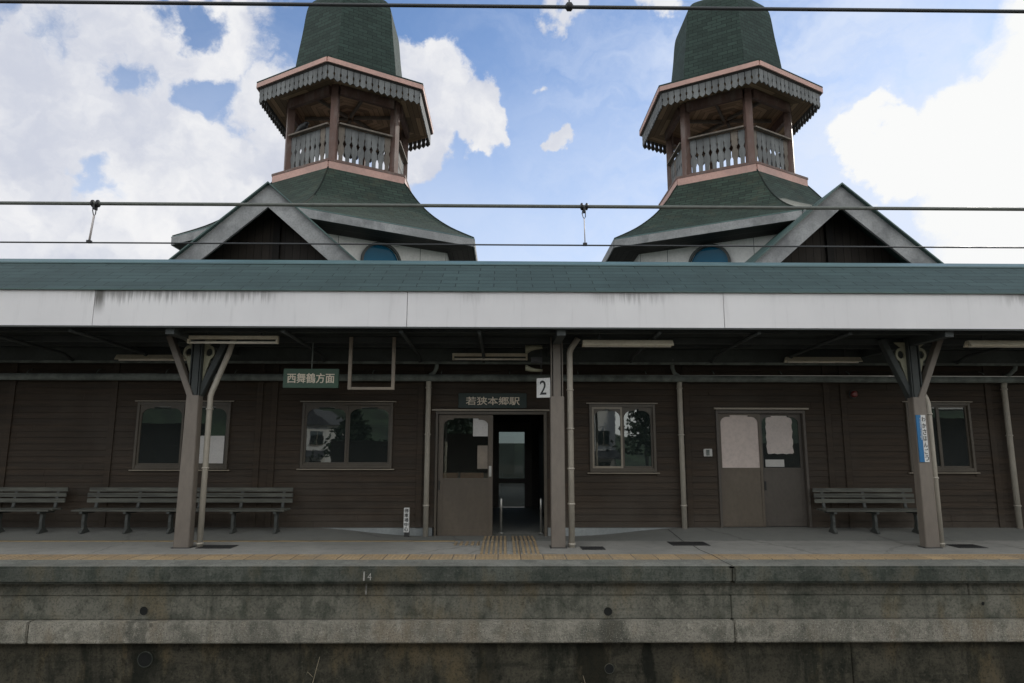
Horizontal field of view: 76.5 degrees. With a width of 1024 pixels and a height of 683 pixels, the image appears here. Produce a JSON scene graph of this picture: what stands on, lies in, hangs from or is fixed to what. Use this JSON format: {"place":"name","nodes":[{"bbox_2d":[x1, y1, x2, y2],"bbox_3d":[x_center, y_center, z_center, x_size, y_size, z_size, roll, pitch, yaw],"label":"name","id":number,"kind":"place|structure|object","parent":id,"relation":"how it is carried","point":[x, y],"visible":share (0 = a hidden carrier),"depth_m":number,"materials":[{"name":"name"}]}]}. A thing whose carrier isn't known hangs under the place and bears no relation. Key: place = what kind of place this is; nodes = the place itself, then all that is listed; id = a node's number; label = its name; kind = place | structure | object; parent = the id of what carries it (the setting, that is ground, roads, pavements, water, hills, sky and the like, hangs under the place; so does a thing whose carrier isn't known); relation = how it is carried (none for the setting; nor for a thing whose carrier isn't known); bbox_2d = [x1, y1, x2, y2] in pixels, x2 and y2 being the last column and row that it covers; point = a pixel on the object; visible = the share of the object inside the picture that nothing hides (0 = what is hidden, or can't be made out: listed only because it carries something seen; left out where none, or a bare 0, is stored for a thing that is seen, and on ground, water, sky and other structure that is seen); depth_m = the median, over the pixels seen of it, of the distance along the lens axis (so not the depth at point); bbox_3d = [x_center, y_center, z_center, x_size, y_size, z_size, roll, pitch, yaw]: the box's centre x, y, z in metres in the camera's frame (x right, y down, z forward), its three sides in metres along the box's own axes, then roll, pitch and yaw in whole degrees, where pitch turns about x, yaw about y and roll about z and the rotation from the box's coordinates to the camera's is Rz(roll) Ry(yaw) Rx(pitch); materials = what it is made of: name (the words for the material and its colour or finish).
{"place":"outdoors","nodes":[
{"label":"outdoors","id":0,"kind":"place"},
{"bbox_2d":[460,473,483,477],"bbox_3d":[-0.708,2.379,11.523,0.400,0.098,0.180,0,-9,-1],"label":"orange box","id":1,"kind":"object","parent":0,"point":[471,475],"visible":0.71,"depth_m":11.44,"materials":[{"name":"brown wood"}]},
{"bbox_2d":[0,526,1023,553],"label":"platform pavement","id":2,"kind":"structure","parent":0,"point":[766,540],"depth_m":9.99,"materials":[{"name":"grey concrete"}]},
{"bbox_2d":[0,487,68,533],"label":"slatted bench","id":3,"kind":"object","parent":2,"relation":"on","point":[56,500],"visible":1,"depth_m":10.91,"materials":[{"name":"wood"}]},
{"bbox_2d":[71,487,177,533],"bbox_3d":[-6.285,2.788,10.744,1.729,0.710,0.458,0,-9,-1],"label":"slatted bench","id":4,"kind":"object","parent":2,"relation":"on","point":[97,500],"visible":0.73,"depth_m":10.93,"materials":[{"name":"wood"}]},
{"bbox_2d":[165,328,238,548],"bbox_3d":[-4.765,1.490,9.885,0.935,3.137,2.210,0,-9,-1],"label":"canopy post","id":5,"kind":"object","parent":2,"relation":"on","point":[197,381],"visible":0.9,"depth_m":9.63,"materials":[{"name":"grey metal"}]},
{"bbox_2d":[196,340,235,546],"bbox_3d":[-4.403,1.464,9.708,0.402,3.095,0.114,-1,-9,5],"label":"drainpipe","id":6,"kind":"object","parent":5,"relation":"attached to","point":[206,450],"visible":0.93,"depth_m":9.67,"materials":[{"name":"grey metal"}]},
{"bbox_2d":[195,545,237,548],"bbox_3d":[-4.295,2.998,9.467,0.500,0.030,0.300,0,-9,-1],"label":"drain cover","id":7,"kind":"object","parent":2,"relation":"on","point":[217,546],"visible":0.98,"depth_m":9.40,"materials":[{"name":"metal"}]},
{"bbox_2d":[0,540,454,541],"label":"painted line","id":8,"kind":"object","parent":2,"relation":"on","point":[229,540],"visible":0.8,"depth_m":10.01,"materials":[{"name":"paint"}]},
{"bbox_2d":[194,487,293,533],"bbox_3d":[-4.559,2.795,10.764,1.723,0.710,0.458,0,-9,-1],"label":"slatted bench","id":9,"kind":"object","parent":2,"relation":"on","point":[283,500],"visible":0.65,"depth_m":10.95,"materials":[{"name":"wood"}]},
{"bbox_2d":[403,508,409,536],"bbox_3d":[-1.769,3.039,10.914,0.092,0.484,0.072,0,-9,-1],"label":"marker","id":10,"kind":"object","parent":2,"relation":"on","point":[406,521],"visible":1,"depth_m":10.88,"materials":[{"name":"metal"}]},
{"bbox_2d":[454,536,539,553],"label":"tactile guide path","id":11,"kind":"structure","parent":2,"relation":"on","point":[513,543],"depth_m":9.67,"materials":[{"name":"yellow tile"}]},
{"bbox_2d":[0,181,1023,535],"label":"station building","id":12,"kind":"structure","parent":2,"relation":"on","point":[780,441],"depth_m":11.37,"materials":[{"name":"wood"}]},
{"bbox_2d":[128,400,233,470],"bbox_3d":[-5.723,1.637,11.326,1.720,1.206,0.150,0,-9,-1],"label":"window","id":13,"kind":"structure","parent":12,"relation":"in","point":[160,424],"depth_m":11.30,"materials":[{"name":"brown glass"}]},
{"bbox_2d":[171,0,477,260],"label":"bell tower","id":14,"kind":"structure","parent":12,"relation":"on","point":[345,89],"depth_m":15.59,"materials":[{"name":"green tile"}]},
{"bbox_2d":[294,121,309,134],"bbox_3d":[-5.190,-5.244,16.017,0.581,0.294,0.193,-5,-10,28],"label":"crow","id":15,"kind":"object","parent":14,"relation":"on","point":[304,125],"visible":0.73,"depth_m":15.92,"materials":[{"name":"black"}]},
{"bbox_2d":[360,242,400,260],"bbox_3d":[-2.817,-1.556,13.956,0.904,1.182,0.088,5,-10,-30],"label":"arched window","id":16,"kind":"structure","parent":14,"relation":"in","point":[376,252],"depth_m":14.03,"materials":[{"name":"blue glass"}]},
{"bbox_2d":[296,401,395,469],"bbox_3d":[-2.873,1.637,11.361,1.680,1.186,0.150,0,-9,-1],"label":"window","id":17,"kind":"structure","parent":12,"relation":"in","point":[333,435],"depth_m":11.34,"materials":[{"name":"brown glass"}]},
{"bbox_2d":[423,381,431,536],"bbox_3d":[-1.463,1.996,11.204,0.106,2.662,0.115,0,-9,-1],"label":"drainpipe","id":18,"kind":"object","parent":12,"relation":"attached to","point":[427,460],"visible":0.95,"depth_m":11.17,"materials":[{"name":"grey metal"}]},
{"bbox_2d":[458,393,526,407],"bbox_3d":[-0.342,1.042,11.438,1.200,0.260,0.034,0,-9,-1],"label":"station name board","id":19,"kind":"object","parent":12,"relation":"attached to","point":[492,400],"visible":1,"depth_m":11.42,"materials":[{"name":"green metal"}]},
{"bbox_2d":[498,498,502,533],"bbox_3d":[-0.195,3.068,11.462,0.089,0.606,0.089,0,-9,-1],"label":"barrier post","id":20,"kind":"object","parent":12,"relation":"on","point":[500,532],"visible":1,"depth_m":11.44,"materials":[{"name":"metal"}]},
{"bbox_2d":[487,422,531,506],"bbox_3d":[-0.067,3.065,16.211,1.120,2.080,0.060,0,-9,-1],"label":"far door","id":21,"kind":"structure","parent":12,"relation":"in","point":[512,441],"depth_m":16.20,"materials":[{"name":"brown metal"}]},
{"bbox_2d":[0,259,1023,365],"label":"platform canopy","id":22,"kind":"object","parent":12,"relation":"attached to","point":[422,312],"visible":0.95,"depth_m":9.38,"materials":[{"name":"white metal"}]},
{"bbox_2d":[114,347,189,360],"bbox_3d":[-6.044,0.208,11.026,1.280,0.241,0.177,0,-9,-1],"label":"fluorescent light","id":23,"kind":"object","parent":22,"relation":"hanging from","point":[132,357],"visible":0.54,"depth_m":10.96,"materials":[{"name":"metal"}]},
{"bbox_2d":[187,332,278,343],"bbox_3d":[-4.059,-0.059,9.473,1.310,0.186,0.060,0,-9,-1],"label":"fluorescent light","id":24,"kind":"object","parent":22,"relation":"hanging from","point":[206,336],"visible":0.98,"depth_m":9.45,"materials":[{"name":"metal"}]},
{"bbox_2d":[283,343,339,387],"bbox_3d":[-3.093,0.332,10.056,0.850,0.775,0.052,0,-9,-1],"label":"direction sign","id":25,"kind":"object","parent":22,"relation":"hanging from","point":[311,378],"visible":1,"depth_m":9.99,"materials":[{"name":"green metal"}]},
{"bbox_2d":[347,337,395,389],"bbox_3d":[-2.141,0.334,9.942,0.710,0.810,0.044,0,-9,-1],"label":"sign hanger","id":26,"kind":"object","parent":22,"relation":"hanging from","point":[349,387],"visible":1,"depth_m":9.91,"materials":[{"name":"grey metal"}]},
{"bbox_2d":[452,348,527,359],"bbox_3d":[-0.375,0.214,11.097,1.280,0.211,0.060,0,-9,-1],"label":"fluorescent light","id":27,"kind":"object","parent":22,"relation":"hanging from","point":[512,354],"visible":0.97,"depth_m":11.07,"materials":[{"name":"metal"}]},
{"bbox_2d":[525,344,542,374],"bbox_3d":[0.344,0.245,10.190,0.267,0.550,0.141,0,-9,-1],"label":"loudspeaker","id":28,"kind":"object","parent":22,"relation":"hanging from","point":[529,348],"visible":0.98,"depth_m":10.15,"materials":[{"name":"metal"}]},
{"bbox_2d":[582,334,673,346],"bbox_3d":[1.695,-0.024,9.540,1.320,0.216,0.177,0,-9,-1],"label":"fluorescent light","id":29,"kind":"object","parent":22,"relation":"hanging from","point":[599,342],"visible":0.92,"depth_m":9.48,"materials":[{"name":"metal"}]},
{"bbox_2d":[784,349,862,362],"bbox_3d":[5.335,0.250,11.163,1.280,0.241,0.177,0,-9,-1],"label":"fluorescent light","id":30,"kind":"object","parent":22,"relation":"hanging from","point":[800,359],"visible":0.97,"depth_m":11.10,"materials":[{"name":"metal"}]},
{"bbox_2d":[963,335,1023,347],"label":"fluorescent light","id":31,"kind":"object","parent":22,"relation":"hanging from","point":[983,342],"visible":0.95,"depth_m":9.56,"materials":[{"name":"metal"}]},
{"bbox_2d":[539,498,543,533],"bbox_3d":[0.515,3.071,11.470,0.089,0.606,0.089,0,-9,-1],"label":"barrier post","id":32,"kind":"object","parent":12,"relation":"on","point":[541,520],"visible":1,"depth_m":11.45,"materials":[{"name":"metal"}]},
{"bbox_2d":[586,403,659,473],"bbox_3d":[1.936,1.695,11.413,1.260,1.226,0.150,0,-9,-1],"label":"window","id":33,"kind":"structure","parent":12,"relation":"in","point":[622,436],"depth_m":11.40,"materials":[{"name":"brown metal"}]},
{"bbox_2d":[676,382,687,528],"bbox_3d":[2.947,1.946,11.268,0.106,2.530,0.115,0,-9,-1],"label":"drainpipe","id":34,"kind":"object","parent":12,"relation":"attached to","point":[679,388],"visible":1,"depth_m":11.23,"materials":[{"name":"grey metal"}]},
{"bbox_2d":[703,449,711,455],"bbox_3d":[3.421,1.940,11.351,0.150,0.130,0.023,0,-9,-1],"label":"wall switch","id":35,"kind":"object","parent":12,"relation":"attached to","point":[707,452],"depth_m":11.34,"materials":[{"name":"white plastic"}]},
{"bbox_2d":[602,0,822,261],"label":"bell tower","id":36,"kind":"structure","parent":12,"relation":"on","point":[735,88],"depth_m":15.72,"materials":[{"name":"green tile"}]},
{"bbox_2d":[688,244,730,261],"bbox_3d":[4.270,-1.530,14.041,0.904,1.182,0.088,-5,-10,29],"label":"arched window","id":37,"kind":"structure","parent":36,"relation":"in","point":[709,254],"depth_m":14.11,"materials":[{"name":"blue glass"}]},
{"bbox_2d":[849,390,857,398],"bbox_3d":[6.058,0.932,11.509,0.150,0.150,0.087,0,-9,-1],"label":"alarm lamp","id":38,"kind":"object","parent":12,"relation":"attached to","point":[853,394],"visible":1,"depth_m":11.49,"materials":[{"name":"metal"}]},
{"bbox_2d":[902,401,979,473],"bbox_3d":[7.541,1.690,11.485,1.250,1.256,0.150,0,-9,-1],"label":"window","id":39,"kind":"structure","parent":12,"relation":"in","point":[952,422],"depth_m":11.47,"materials":[{"name":"brown metal"}]},
{"bbox_2d":[1000,383,1022,528],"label":"drainpipe","id":40,"kind":"object","parent":12,"relation":"attached to","point":[1012,461],"visible":1,"depth_m":11.31,"materials":[{"name":"grey metal"}]},
{"bbox_2d":[0,554,1023,559],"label":"tactile strip","id":41,"kind":"object","parent":2,"relation":"on","point":[443,556],"visible":1,"depth_m":8.65,"materials":[{"name":"yellow tile"}]},
{"bbox_2d":[547,329,566,547],"bbox_3d":[0.674,1.510,9.950,0.245,3.137,2.210,0,-9,-1],"label":"canopy post","id":42,"kind":"object","parent":2,"relation":"on","point":[557,475],"visible":0.95,"depth_m":9.62,"materials":[{"name":"beige metal"}]},
{"bbox_2d":[537,378,549,397],"bbox_3d":[0.474,0.698,9.803,0.215,0.295,0.020,-4,-10,23],"label":"platform number sign","id":43,"kind":"object","parent":42,"relation":"attached to","point":[543,387],"visible":1,"depth_m":9.79,"materials":[{"name":"white metal"}]},
{"bbox_2d":[566,337,579,547],"bbox_3d":[0.934,1.465,9.724,0.226,3.117,0.112,-1,-9,8],"label":"drainpipe","id":44,"kind":"object","parent":42,"relation":"attached to","point":[571,468],"visible":1,"depth_m":9.69,"materials":[{"name":"grey metal"}]},
{"bbox_2d":[580,546,605,549],"bbox_3d":[1.166,2.998,9.405,0.340,0.030,0.280,0,-9,-1],"label":"drain cover","id":45,"kind":"object","parent":2,"relation":"on","point":[592,547],"visible":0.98,"depth_m":9.36,"materials":[{"name":"metal"}]},
{"bbox_2d":[668,541,710,545],"bbox_3d":[2.670,3.070,9.848,0.560,0.030,0.380,0,-9,-1],"label":"drain cover","id":46,"kind":"object","parent":2,"relation":"on","point":[686,543],"visible":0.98,"depth_m":9.81,"materials":[{"name":"metal"}]},
{"bbox_2d":[668,529,732,565],"bbox_3d":[2.684,2.989,9.573,0.043,0.057,3.029,0,-9,-2],"label":"pavement joint","id":47,"kind":"object","parent":2,"relation":"on","point":[699,549],"visible":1,"depth_m":9.26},
{"bbox_2d":[812,488,918,533],"bbox_3d":[6.012,2.833,10.892,1.730,0.710,0.458,0,-9,-1],"label":"slatted bench","id":48,"kind":"object","parent":2,"relation":"on","point":[874,512],"visible":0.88,"depth_m":11.08,"materials":[{"name":"wood"}]},
{"bbox_2d":[860,331,953,547],"bbox_3d":[6.144,1.530,10.016,0.935,3.137,2.210,0,-9,-1],"label":"canopy post","id":49,"kind":"object","parent":2,"relation":"on","point":[913,382],"visible":0.99,"depth_m":9.82,"materials":[{"name":"grey metal"}]},
{"bbox_2d":[915,415,929,461],"bbox_3d":[6.132,1.448,9.711,0.142,0.695,0.017,0,-9,-1],"label":"name strip","id":50,"kind":"object","parent":49,"relation":"attached to","point":[922,439],"visible":1,"depth_m":9.71,"materials":[{"name":"metal"}]},
{"bbox_2d":[925,394,944,546],"bbox_3d":[6.316,1.910,9.752,0.150,2.266,0.105,5,-10,-27],"label":"drainpipe","id":51,"kind":"object","parent":49,"relation":"attached to","point":[934,464],"visible":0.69,"depth_m":9.72,"materials":[{"name":"grey metal"}]},
{"bbox_2d":[945,544,986,547],"bbox_3d":[6.743,3.046,9.645,0.420,0.030,0.330,0,-9,-1],"label":"drain cover","id":52,"kind":"object","parent":2,"relation":"on","point":[965,546],"visible":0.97,"depth_m":9.64,"materials":[{"name":"metal"}]},
{"bbox_2d":[0,0,1023,13],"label":"contact wire","id":53,"kind":"object","parent":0,"point":[309,4],"visible":1,"depth_m":3.30,"materials":[{"name":"black metal"}]},
{"bbox_2d":[565,0,572,11],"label":"wire clip","id":54,"kind":"object","parent":53,"relation":"on","point":[569,6],"visible":1,"depth_m":3.29,"materials":[{"name":"black metal"}]},
{"bbox_2d":[0,201,1023,210],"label":"messenger wire","id":55,"kind":"object","parent":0,"point":[516,206],"visible":1,"depth_m":7.31,"materials":[{"name":"dark grey steel"}]},
{"bbox_2d":[86,200,100,243],"bbox_3d":[-4.660,-1.336,7.236,0.089,0.498,0.081,0,-9,-1],"label":"wire dropper","id":56,"kind":"object","parent":55,"relation":"hanging from","point":[95,206],"visible":1,"depth_m":7.23,"materials":[{"name":"grey metal"}]},
{"bbox_2d":[0,241,1023,247],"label":"contact wire","id":57,"kind":"object","parent":56,"relation":"hanging from","point":[508,244],"visible":1,"depth_m":7.25,"materials":[{"name":"black metal"}]},
{"bbox_2d":[580,203,587,244],"bbox_3d":[0.814,-1.317,7.302,0.084,0.498,0.081,0,-9,-1],"label":"wire dropper","id":58,"kind":"object","parent":55,"relation":"hanging from","point":[583,209],"visible":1,"depth_m":7.30,"materials":[{"name":"grey metal"}]},
{"bbox_2d":[0,0,1023,263],"label":"sky","id":59,"kind":"structure","parent":0,"point":[103,103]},
{"label":"ground","id":60,"kind":"structure","parent":0,"visible":0},
{"bbox_2d":[0,559,1023,682],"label":"retaining wall","id":61,"kind":"structure","parent":60,"relation":"on","point":[592,621],"depth_m":8.02,"materials":[{"name":"concrete"}]}
]}

